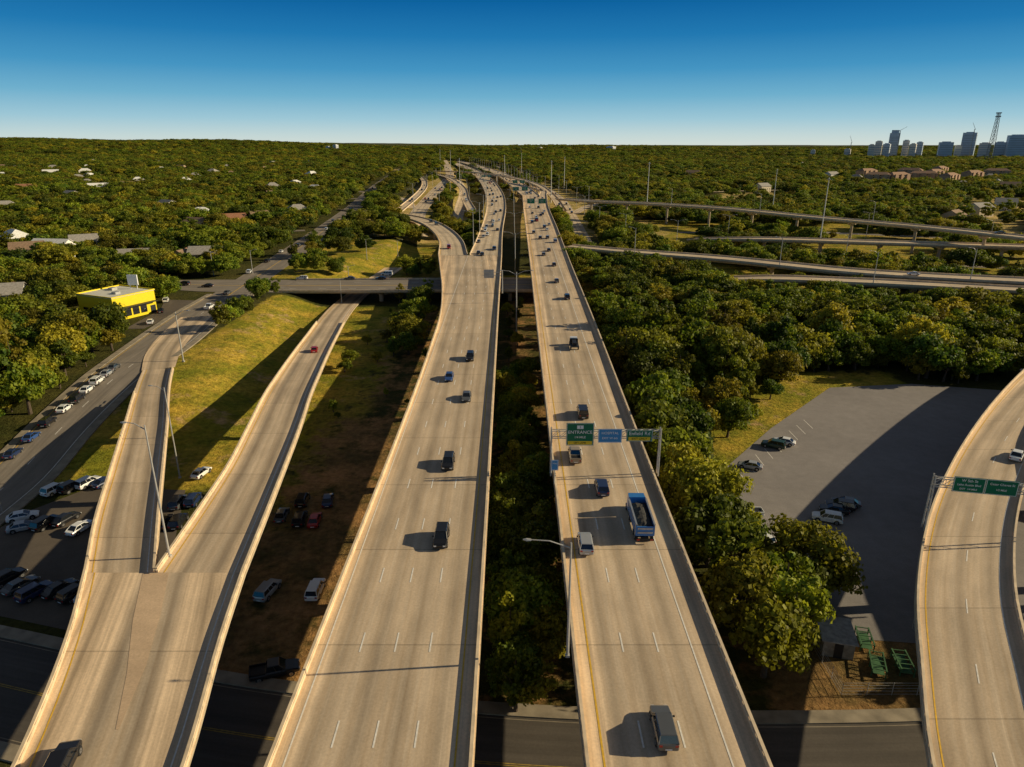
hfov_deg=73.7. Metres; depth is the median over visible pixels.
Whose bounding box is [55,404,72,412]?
parked car
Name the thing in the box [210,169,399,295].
street
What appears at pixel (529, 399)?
tree
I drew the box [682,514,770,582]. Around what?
tree
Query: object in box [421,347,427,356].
tree
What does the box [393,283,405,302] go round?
tree
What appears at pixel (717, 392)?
tree
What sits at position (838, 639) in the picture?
shed
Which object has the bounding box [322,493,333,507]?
parked car
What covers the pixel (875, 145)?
window
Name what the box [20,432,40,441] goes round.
parked car
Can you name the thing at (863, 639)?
steel rack
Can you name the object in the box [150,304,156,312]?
door
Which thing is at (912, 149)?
office tower
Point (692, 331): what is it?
tree
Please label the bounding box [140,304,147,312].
window
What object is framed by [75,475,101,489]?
parked car
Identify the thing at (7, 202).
house
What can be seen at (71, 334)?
tree
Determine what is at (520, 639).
tree
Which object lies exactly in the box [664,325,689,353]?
tree
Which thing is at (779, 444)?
parked car
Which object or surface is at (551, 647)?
tree
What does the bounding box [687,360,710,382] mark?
tree
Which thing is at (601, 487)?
car
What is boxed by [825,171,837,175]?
house
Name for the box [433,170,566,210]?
flyover ramp
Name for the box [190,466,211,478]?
parked car
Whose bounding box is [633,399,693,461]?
tree
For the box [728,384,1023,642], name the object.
parking lot
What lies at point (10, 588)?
parked car
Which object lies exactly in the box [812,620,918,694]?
fence
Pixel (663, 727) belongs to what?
van
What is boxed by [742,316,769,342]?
tree
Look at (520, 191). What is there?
elevated highway
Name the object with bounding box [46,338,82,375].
tree
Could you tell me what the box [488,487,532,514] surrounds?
tree
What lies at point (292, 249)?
tree
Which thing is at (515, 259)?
street lamp
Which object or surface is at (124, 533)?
highway ramp
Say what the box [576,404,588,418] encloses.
van
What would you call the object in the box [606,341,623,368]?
tree
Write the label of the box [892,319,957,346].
tree
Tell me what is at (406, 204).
highway ramp
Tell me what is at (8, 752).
pavement
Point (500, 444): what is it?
tree
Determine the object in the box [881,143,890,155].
office tower
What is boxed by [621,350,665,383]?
tree
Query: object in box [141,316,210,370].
ramp road
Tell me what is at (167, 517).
parked car
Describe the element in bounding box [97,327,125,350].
tree
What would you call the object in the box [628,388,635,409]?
tree
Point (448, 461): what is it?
car
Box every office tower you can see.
[844,148,850,154]
[867,144,874,155]
[874,141,882,155]
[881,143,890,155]
[889,130,900,155]
[901,140,909,155]
[908,143,916,155]
[915,141,923,155]
[937,141,953,155]
[953,145,961,155]
[960,132,977,155]
[977,142,990,156]
[993,141,1005,155]
[1003,134,1023,156]
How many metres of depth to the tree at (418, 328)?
210.69 m
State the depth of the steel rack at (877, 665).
82.49 m
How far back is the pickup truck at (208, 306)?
240.27 m
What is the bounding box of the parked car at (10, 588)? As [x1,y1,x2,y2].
[0,574,40,596]
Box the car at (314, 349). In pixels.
[310,346,317,352]
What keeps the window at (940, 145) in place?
in the office tower at (945, 148)
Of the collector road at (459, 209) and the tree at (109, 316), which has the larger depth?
the collector road at (459, 209)
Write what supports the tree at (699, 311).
on the ground
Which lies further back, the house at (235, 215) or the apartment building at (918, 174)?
the apartment building at (918, 174)
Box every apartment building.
[856,168,877,174]
[864,172,889,179]
[889,172,911,179]
[897,168,922,172]
[909,171,938,178]
[926,169,944,173]
[932,166,948,170]
[939,172,960,179]
[961,170,984,176]
[984,168,1010,174]
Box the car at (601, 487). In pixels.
[594,479,609,495]
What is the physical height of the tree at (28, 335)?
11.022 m
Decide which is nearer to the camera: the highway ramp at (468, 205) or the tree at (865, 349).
the tree at (865, 349)
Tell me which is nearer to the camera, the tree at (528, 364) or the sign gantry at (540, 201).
the tree at (528, 364)
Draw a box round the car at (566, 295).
[564,293,569,299]
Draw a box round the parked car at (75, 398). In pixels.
[68,393,85,403]
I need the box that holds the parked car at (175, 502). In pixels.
[167,495,186,509]
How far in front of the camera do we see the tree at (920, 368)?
181.88 m
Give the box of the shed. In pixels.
[816,616,858,659]
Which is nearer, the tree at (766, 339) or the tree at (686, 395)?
the tree at (686, 395)
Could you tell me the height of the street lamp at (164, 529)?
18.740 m
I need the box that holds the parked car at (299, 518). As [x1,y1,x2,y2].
[291,510,307,527]
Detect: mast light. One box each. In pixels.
[551,161,552,189]
[646,162,650,217]
[818,177,830,248]
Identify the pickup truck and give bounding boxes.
[203,303,213,309]
[248,656,299,682]
[568,446,581,462]
[569,336,578,349]
[749,507,764,515]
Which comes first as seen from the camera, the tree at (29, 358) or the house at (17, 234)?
the tree at (29, 358)
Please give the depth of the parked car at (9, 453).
136.06 m
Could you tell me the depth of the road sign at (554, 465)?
103.86 m
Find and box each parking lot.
[0,488,184,629]
[128,300,194,328]
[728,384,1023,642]
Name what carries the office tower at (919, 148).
on the ground
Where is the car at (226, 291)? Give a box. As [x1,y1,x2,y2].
[223,290,231,294]
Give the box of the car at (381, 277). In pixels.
[375,276,386,279]
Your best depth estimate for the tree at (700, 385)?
162.40 m
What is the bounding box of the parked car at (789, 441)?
[773,436,795,446]
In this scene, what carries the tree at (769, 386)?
on the ground
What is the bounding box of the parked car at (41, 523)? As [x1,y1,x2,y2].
[28,514,57,531]
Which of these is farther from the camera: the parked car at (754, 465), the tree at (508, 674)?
the parked car at (754, 465)
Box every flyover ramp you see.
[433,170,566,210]
[555,198,1023,252]
[565,244,1023,294]
[687,236,1023,258]
[730,275,1023,295]
[914,369,1023,766]
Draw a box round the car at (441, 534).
[432,522,449,547]
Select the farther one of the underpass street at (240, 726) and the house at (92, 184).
the house at (92, 184)
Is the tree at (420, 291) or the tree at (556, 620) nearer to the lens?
the tree at (556, 620)
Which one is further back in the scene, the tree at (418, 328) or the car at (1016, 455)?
the tree at (418, 328)
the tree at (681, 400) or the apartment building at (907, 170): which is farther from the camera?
the apartment building at (907, 170)
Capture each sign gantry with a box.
[510,180,532,187]
[513,187,543,195]
[527,199,549,209]
[550,423,661,475]
[921,473,1023,530]
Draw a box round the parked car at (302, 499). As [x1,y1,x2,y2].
[294,492,309,507]
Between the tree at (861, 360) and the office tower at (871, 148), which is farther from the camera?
the office tower at (871, 148)
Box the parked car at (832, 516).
[811,509,843,524]
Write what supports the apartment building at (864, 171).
on the ground
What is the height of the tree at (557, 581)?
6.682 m
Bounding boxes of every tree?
[0,317,10,346]
[0,336,27,369]
[0,343,12,369]
[0,361,61,414]
[0,391,13,408]
[2,332,18,342]
[2,352,57,376]
[6,398,22,411]
[9,327,40,349]
[17,344,63,370]
[18,317,47,332]
[21,341,59,364]
[33,306,93,333]
[35,322,87,367]
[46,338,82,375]
[47,311,99,360]
[53,367,68,388]
[71,317,101,350]
[76,350,95,366]
[87,301,129,345]
[89,317,103,351]
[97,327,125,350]
[287,242,297,254]
[328,399,337,411]
[361,334,372,344]
[371,351,383,361]
[379,329,391,341]
[389,309,405,320]
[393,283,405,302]
[395,317,431,338]
[398,299,412,309]
[405,285,433,304]
[412,296,437,320]
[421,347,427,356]
[422,278,433,297]
[483,569,562,630]
[484,627,542,679]
[485,547,525,581]
[486,513,519,552]
[486,564,545,612]
[486,591,530,646]
[486,641,542,711]
[487,530,541,569]
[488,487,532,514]
[489,463,517,489]
[489,470,520,494]
[490,491,526,520]
[492,423,515,447]
[493,401,530,423]
[495,372,517,394]
[495,459,519,469]
[496,370,518,391]
[496,386,514,398]
[496,414,518,432]
[496,656,558,706]
[497,391,521,407]
[497,430,521,447]
[498,439,527,463]
[499,362,522,376]
[501,302,514,314]
[502,432,521,452]
[503,329,513,335]
[504,346,512,360]
[506,316,513,328]
[506,415,534,432]
[506,467,554,501]
[506,515,560,566]
[507,382,538,395]
[510,332,524,346]
[511,306,521,321]
[511,386,540,404]
[512,492,551,522]
[513,391,542,412]
[513,417,540,438]
[514,451,549,475]
[515,300,523,309]
[515,449,548,466]
[515,499,556,526]
[516,356,540,372]
[518,374,528,383]
[519,371,537,384]
[519,407,541,428]
[519,428,540,445]
[526,597,569,643]
[530,631,565,671]
[532,563,565,600]
[599,323,626,347]
[606,295,644,332]
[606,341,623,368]
[608,327,641,379]
[621,326,686,361]
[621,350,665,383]
[622,370,681,411]
[623,339,677,368]
[627,294,670,322]
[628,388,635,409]
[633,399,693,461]
[634,388,666,413]
[640,314,676,336]
[644,426,713,470]
[645,304,683,332]
[652,390,693,400]
[656,441,720,483]
[658,350,676,368]
[659,455,754,518]
[660,324,672,334]
[663,367,693,389]
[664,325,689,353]
[664,402,714,442]
[665,347,695,376]
[670,319,710,359]
[671,395,704,412]
[671,416,698,430]
[673,491,757,567]
[678,423,699,435]
[680,315,700,341]
[680,384,691,394]
[682,385,699,401]
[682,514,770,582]
[684,431,720,460]
[686,295,719,322]
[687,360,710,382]
[688,398,705,413]
[692,375,709,399]
[692,398,706,408]
[694,336,729,369]
[694,408,721,432]
[695,380,713,386]
[697,546,790,627]
[698,362,716,380]
[698,392,711,404]
[700,323,767,370]
[702,375,742,408]
[706,305,741,327]
[706,326,750,388]
[708,370,726,387]
[714,396,758,437]
[724,354,759,396]
[728,497,762,555]
[728,598,821,677]
[736,520,793,560]
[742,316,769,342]
[746,402,763,423]
[747,381,758,399]
[748,347,771,375]
[758,322,783,345]
[758,569,835,659]
[759,378,784,399]
[759,551,814,602]
[760,367,779,382]
[761,350,806,381]
[761,549,832,605]
[764,340,811,379]
[764,513,867,594]
[766,315,803,349]
[772,320,800,343]
[783,322,835,356]
[789,317,810,326]
[791,341,803,353]
[804,301,856,335]
[809,357,820,372]
[810,318,864,361]
[812,344,847,370]
[841,340,874,369]
[843,343,875,370]
[865,334,908,365]
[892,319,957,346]
[900,352,935,379]
[901,331,967,378]
[932,352,966,381]
[943,336,986,368]
[951,368,969,383]
[964,350,1005,380]
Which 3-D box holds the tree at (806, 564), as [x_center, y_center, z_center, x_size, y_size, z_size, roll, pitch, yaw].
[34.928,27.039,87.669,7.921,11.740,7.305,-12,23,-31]
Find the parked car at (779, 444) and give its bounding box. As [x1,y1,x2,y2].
[761,438,785,450]
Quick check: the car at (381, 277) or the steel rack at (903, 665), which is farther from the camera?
the car at (381, 277)
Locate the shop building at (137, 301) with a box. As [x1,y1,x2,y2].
[75,275,157,318]
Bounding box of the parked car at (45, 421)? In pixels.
[37,416,56,426]
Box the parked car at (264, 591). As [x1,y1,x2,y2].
[252,578,281,601]
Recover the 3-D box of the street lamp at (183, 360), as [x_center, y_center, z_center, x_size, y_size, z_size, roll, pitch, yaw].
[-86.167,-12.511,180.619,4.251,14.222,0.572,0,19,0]
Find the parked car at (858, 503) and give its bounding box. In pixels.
[831,496,861,508]
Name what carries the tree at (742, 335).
on the ground
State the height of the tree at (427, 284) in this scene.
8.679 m
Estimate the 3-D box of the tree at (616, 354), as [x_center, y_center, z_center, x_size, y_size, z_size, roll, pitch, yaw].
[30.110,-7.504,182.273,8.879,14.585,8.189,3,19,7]
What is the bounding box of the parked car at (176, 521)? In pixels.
[167,513,188,529]
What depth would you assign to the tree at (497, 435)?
141.28 m
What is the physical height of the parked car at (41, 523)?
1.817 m
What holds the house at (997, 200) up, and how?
on the ground
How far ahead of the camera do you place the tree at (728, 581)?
84.21 m
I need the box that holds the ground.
[0,143,1023,766]
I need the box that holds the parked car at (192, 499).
[183,492,202,507]
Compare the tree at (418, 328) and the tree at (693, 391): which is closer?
the tree at (693, 391)
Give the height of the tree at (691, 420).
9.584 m
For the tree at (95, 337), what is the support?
on the ground
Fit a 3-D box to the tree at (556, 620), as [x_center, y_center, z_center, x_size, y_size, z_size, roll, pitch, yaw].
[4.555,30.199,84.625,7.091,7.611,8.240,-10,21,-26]
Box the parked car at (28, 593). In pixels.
[13,580,53,603]
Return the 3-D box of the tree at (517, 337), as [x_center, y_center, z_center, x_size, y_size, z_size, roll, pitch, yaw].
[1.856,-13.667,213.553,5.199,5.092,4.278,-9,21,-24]
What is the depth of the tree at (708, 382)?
169.14 m
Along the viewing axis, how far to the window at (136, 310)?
230.22 m
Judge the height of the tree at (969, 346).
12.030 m
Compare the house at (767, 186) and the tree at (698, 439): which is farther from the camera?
the house at (767, 186)
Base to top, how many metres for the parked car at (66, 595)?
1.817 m
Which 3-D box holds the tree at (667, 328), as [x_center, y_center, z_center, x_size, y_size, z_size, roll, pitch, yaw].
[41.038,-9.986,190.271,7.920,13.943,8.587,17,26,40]
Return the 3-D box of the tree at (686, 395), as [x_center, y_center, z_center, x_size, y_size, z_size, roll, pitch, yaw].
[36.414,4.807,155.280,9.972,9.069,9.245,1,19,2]
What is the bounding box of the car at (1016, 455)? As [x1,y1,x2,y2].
[1008,448,1023,461]
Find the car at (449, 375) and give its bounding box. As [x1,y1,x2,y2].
[444,371,453,380]
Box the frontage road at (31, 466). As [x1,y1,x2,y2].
[0,294,249,515]
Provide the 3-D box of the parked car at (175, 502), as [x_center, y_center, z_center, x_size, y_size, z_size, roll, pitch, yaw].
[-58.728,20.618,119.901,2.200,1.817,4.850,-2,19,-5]
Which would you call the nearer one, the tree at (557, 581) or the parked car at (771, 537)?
the tree at (557, 581)
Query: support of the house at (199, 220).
on the ground
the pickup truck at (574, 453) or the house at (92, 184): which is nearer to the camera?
the pickup truck at (574, 453)
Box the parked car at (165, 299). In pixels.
[162,297,169,302]
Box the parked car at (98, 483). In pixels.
[90,476,105,488]
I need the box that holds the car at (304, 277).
[296,275,307,279]
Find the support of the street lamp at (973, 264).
on the flyover ramp at (772, 265)
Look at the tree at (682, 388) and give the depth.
155.53 m
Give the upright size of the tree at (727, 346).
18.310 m
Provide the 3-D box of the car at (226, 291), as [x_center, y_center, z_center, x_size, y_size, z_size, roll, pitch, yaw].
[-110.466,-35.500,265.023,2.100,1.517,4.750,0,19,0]
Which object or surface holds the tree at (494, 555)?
on the ground
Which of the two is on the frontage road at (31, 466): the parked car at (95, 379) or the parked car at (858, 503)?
the parked car at (95, 379)
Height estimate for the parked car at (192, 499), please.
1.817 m
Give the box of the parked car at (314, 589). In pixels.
[304,578,325,600]
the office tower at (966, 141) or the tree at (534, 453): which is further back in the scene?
the office tower at (966, 141)
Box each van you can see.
[381,270,392,275]
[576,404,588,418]
[649,705,679,750]
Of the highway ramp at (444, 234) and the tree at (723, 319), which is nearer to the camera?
the tree at (723, 319)
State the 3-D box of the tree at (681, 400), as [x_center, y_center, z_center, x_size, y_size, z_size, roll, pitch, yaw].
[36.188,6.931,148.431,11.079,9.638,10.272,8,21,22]
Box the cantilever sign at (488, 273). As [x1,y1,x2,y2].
[483,270,502,292]
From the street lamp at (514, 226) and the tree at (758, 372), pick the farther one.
the street lamp at (514, 226)
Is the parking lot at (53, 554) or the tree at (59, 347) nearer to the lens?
the parking lot at (53, 554)
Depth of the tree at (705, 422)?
135.72 m
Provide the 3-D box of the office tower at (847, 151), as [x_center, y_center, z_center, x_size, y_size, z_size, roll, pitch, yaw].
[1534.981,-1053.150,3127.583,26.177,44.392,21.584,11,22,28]
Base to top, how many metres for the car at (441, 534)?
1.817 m
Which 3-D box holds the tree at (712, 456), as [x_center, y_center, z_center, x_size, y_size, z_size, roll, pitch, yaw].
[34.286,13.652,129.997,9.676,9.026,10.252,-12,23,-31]
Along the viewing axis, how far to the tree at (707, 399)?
160.86 m
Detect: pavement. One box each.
[0,293,253,525]
[0,625,921,762]
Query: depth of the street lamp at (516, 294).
227.44 m
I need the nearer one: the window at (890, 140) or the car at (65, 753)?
the car at (65, 753)
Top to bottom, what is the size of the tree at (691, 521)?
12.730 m
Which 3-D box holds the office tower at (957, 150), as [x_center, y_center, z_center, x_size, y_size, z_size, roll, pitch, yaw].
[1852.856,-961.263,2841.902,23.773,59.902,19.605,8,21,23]
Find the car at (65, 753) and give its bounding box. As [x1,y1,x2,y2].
[43,739,82,766]
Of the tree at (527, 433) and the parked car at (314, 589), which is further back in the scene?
the tree at (527, 433)
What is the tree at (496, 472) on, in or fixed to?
on the ground
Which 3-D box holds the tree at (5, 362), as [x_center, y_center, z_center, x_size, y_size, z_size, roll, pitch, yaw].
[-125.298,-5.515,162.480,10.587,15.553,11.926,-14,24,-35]
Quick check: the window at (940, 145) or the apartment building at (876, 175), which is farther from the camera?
the window at (940, 145)
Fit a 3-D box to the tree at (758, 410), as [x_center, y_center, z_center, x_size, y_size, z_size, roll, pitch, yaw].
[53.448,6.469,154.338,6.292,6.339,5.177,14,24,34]
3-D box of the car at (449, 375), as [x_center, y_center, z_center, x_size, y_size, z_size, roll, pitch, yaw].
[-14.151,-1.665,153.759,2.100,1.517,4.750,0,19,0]
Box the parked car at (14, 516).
[5,509,39,523]
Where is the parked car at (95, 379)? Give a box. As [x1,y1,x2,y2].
[89,375,104,384]
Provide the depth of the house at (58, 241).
348.85 m
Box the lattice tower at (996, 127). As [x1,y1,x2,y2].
[985,112,1001,157]
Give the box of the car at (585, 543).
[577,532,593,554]
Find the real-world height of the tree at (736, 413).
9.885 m
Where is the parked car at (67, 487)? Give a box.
[56,479,74,493]
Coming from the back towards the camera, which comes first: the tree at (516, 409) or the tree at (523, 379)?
the tree at (523, 379)
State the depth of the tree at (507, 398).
158.43 m
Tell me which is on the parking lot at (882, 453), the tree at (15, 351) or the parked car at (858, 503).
the parked car at (858, 503)
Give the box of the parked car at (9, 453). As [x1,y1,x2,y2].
[1,448,23,458]
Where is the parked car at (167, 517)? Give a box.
[160,514,173,529]
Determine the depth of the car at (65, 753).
57.45 m
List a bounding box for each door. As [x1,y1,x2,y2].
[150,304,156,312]
[833,644,843,658]
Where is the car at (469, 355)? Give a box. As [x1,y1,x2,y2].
[465,350,473,360]
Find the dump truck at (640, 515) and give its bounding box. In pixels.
[625,493,655,540]
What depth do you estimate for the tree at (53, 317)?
188.79 m
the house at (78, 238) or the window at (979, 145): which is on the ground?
the house at (78, 238)
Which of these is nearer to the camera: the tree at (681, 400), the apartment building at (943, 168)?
the tree at (681, 400)
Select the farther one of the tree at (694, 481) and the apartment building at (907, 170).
the apartment building at (907, 170)
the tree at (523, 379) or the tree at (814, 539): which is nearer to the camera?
the tree at (814, 539)
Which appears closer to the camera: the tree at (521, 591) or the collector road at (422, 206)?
the tree at (521, 591)
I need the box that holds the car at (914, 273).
[907,271,919,275]
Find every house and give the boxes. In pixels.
[0,200,13,204]
[0,229,27,238]
[0,282,28,298]
[8,240,43,251]
[31,238,75,256]
[42,169,58,171]
[68,233,99,245]
[78,168,90,171]
[87,183,105,186]
[116,247,149,253]
[158,199,175,202]
[174,247,186,253]
[183,217,205,224]
[187,245,215,259]
[222,213,246,218]
[265,182,277,185]
[287,204,306,209]
[685,170,699,174]
[754,183,770,191]
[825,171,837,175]
[941,209,967,221]
[966,202,994,216]
[994,197,1018,210]
[999,181,1021,185]
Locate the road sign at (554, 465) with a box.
[551,460,557,483]
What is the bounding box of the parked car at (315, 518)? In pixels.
[307,512,321,527]
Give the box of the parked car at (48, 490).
[39,482,62,496]
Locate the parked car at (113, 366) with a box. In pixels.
[107,363,120,370]
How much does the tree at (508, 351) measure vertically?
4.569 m
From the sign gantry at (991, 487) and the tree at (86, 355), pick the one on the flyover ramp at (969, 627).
the sign gantry at (991, 487)
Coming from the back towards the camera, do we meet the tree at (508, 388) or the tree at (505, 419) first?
the tree at (508, 388)
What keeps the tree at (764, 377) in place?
on the ground
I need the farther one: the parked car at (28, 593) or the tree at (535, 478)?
the tree at (535, 478)
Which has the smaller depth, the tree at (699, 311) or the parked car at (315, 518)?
the parked car at (315, 518)
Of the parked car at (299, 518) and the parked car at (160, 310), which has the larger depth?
the parked car at (160, 310)
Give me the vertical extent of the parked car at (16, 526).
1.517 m
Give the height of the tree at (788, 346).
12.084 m
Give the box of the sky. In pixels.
[0,0,1023,144]
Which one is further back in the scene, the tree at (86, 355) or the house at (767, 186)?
the house at (767, 186)
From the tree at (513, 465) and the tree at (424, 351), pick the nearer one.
the tree at (513, 465)
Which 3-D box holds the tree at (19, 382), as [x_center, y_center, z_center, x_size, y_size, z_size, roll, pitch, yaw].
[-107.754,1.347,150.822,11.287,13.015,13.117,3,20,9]
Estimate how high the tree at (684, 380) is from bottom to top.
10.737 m
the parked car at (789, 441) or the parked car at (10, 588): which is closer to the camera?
the parked car at (10, 588)
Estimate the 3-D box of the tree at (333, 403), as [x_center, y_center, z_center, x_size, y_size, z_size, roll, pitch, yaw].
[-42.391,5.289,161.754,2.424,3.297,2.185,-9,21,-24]
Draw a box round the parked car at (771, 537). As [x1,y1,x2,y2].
[767,533,775,540]
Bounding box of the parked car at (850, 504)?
[825,497,855,512]
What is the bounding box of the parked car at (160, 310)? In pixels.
[157,308,163,312]
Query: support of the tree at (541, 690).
on the ground
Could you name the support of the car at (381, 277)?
on the street bridge
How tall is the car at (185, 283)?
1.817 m
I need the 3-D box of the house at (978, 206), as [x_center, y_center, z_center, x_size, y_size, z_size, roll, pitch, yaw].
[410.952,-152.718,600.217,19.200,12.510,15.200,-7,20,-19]
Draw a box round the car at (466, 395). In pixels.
[461,390,470,401]
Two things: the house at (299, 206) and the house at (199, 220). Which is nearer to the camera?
the house at (199, 220)
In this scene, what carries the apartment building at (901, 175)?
on the ground
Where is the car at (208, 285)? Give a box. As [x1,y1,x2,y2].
[201,283,213,286]
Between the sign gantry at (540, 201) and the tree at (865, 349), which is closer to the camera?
the tree at (865, 349)
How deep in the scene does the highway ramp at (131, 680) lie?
68.76 m
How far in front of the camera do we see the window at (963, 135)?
2910.36 m
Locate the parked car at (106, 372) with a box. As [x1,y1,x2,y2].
[99,369,113,376]
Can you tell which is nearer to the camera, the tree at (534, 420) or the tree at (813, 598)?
the tree at (813, 598)
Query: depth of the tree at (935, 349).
180.61 m
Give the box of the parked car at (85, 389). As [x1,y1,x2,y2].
[78,385,94,393]
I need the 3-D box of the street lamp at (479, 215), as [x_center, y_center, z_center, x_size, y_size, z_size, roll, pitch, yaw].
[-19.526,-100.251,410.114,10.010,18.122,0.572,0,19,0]
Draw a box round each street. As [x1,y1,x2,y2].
[0,637,927,766]
[179,280,295,292]
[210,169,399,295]
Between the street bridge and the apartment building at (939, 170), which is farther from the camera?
the apartment building at (939, 170)
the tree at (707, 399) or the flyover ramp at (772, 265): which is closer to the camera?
the tree at (707, 399)
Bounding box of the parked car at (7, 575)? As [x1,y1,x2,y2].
[0,567,27,588]
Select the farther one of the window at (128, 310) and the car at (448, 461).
the window at (128, 310)
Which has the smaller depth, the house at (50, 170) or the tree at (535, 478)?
the tree at (535, 478)
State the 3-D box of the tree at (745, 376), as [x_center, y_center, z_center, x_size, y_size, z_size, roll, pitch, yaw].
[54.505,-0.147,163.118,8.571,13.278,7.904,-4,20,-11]
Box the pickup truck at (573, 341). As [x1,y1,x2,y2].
[569,336,578,349]
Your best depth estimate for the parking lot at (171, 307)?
234.84 m
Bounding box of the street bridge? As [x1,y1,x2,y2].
[279,277,532,301]
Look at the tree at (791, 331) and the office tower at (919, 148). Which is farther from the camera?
the office tower at (919, 148)
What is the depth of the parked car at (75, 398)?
156.92 m
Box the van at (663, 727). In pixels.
[649,705,679,750]
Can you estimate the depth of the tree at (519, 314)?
243.16 m
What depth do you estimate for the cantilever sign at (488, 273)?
240.87 m
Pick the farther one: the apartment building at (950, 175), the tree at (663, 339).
the apartment building at (950, 175)
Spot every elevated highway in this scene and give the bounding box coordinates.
[264,254,501,766]
[455,163,505,254]
[456,161,538,200]
[522,195,772,766]
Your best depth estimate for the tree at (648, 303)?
211.56 m
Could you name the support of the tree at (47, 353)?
on the ground
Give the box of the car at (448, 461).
[441,451,454,469]
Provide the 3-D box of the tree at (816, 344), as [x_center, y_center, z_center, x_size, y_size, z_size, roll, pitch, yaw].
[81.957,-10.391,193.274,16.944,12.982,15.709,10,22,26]
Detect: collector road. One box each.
[359,191,416,207]
[409,160,453,236]
[453,180,464,220]
[497,166,591,241]
[569,191,723,213]
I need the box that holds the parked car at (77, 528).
[64,519,91,535]
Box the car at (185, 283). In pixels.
[180,281,190,285]
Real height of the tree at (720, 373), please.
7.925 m
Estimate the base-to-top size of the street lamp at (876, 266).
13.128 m
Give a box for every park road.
[679,232,939,237]
[961,265,1006,268]
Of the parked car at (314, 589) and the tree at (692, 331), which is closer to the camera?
the parked car at (314, 589)
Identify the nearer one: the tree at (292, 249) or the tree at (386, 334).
the tree at (386, 334)
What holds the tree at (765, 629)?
on the ground
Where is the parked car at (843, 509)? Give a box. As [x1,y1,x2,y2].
[819,503,849,515]
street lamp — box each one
[120,421,171,556]
[148,385,181,477]
[175,310,189,361]
[474,201,484,230]
[499,270,533,331]
[509,212,519,245]
[510,232,520,275]
[523,538,571,657]
[869,250,878,284]
[968,247,976,280]
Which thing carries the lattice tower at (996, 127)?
on the ground
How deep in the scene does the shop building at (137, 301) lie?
230.08 m
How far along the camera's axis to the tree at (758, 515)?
102.56 m
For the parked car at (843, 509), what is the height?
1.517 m
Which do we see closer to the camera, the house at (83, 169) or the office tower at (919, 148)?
the house at (83, 169)
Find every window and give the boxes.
[125,307,131,315]
[132,305,139,314]
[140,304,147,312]
[874,145,881,154]
[889,140,897,154]
[901,145,908,154]
[938,145,952,154]
[961,135,977,154]
[977,145,990,156]
[994,145,1004,154]
[1006,138,1023,156]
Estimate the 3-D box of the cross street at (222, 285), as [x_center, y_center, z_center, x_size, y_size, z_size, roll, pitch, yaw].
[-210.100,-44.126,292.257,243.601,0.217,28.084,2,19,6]
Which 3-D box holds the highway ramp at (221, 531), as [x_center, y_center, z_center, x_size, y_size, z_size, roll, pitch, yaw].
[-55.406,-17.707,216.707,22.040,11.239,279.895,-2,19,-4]
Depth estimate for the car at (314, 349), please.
190.01 m
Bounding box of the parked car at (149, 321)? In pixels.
[146,319,153,324]
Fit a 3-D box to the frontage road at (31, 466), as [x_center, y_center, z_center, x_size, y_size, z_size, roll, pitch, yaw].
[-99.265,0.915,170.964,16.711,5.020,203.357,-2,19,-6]
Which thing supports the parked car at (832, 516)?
on the parking lot at (882, 453)
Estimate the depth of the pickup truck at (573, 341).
177.36 m
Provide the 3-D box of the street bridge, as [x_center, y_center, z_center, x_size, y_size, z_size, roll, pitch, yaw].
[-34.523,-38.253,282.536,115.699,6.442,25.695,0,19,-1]
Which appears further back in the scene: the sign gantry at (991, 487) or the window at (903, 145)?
the window at (903, 145)
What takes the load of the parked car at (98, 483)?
on the ground
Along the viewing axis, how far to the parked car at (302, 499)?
118.93 m
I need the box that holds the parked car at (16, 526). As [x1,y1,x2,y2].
[5,519,32,534]
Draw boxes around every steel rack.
[854,625,875,652]
[867,649,887,678]
[890,648,916,677]
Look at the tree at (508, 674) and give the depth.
74.33 m
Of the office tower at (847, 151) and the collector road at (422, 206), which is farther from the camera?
the office tower at (847, 151)
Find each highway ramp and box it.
[11,568,245,766]
[84,366,173,572]
[155,268,401,573]
[338,209,467,254]
[399,177,427,210]
[436,174,476,210]
[528,186,546,194]
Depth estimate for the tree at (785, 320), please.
188.88 m
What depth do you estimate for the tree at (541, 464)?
120.58 m
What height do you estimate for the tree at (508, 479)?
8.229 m
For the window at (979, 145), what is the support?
in the office tower at (982, 148)
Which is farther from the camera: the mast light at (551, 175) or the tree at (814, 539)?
the mast light at (551, 175)
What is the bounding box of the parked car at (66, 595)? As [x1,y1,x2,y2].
[54,582,79,604]
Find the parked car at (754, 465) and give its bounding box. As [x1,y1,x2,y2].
[737,460,762,470]
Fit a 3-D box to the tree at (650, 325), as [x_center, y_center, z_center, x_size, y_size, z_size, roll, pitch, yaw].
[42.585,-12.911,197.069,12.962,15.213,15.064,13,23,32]
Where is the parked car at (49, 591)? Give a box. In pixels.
[39,578,78,599]
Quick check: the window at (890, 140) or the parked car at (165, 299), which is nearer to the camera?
the parked car at (165, 299)
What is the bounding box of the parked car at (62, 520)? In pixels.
[49,511,80,526]
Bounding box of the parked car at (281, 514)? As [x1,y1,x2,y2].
[273,507,289,522]

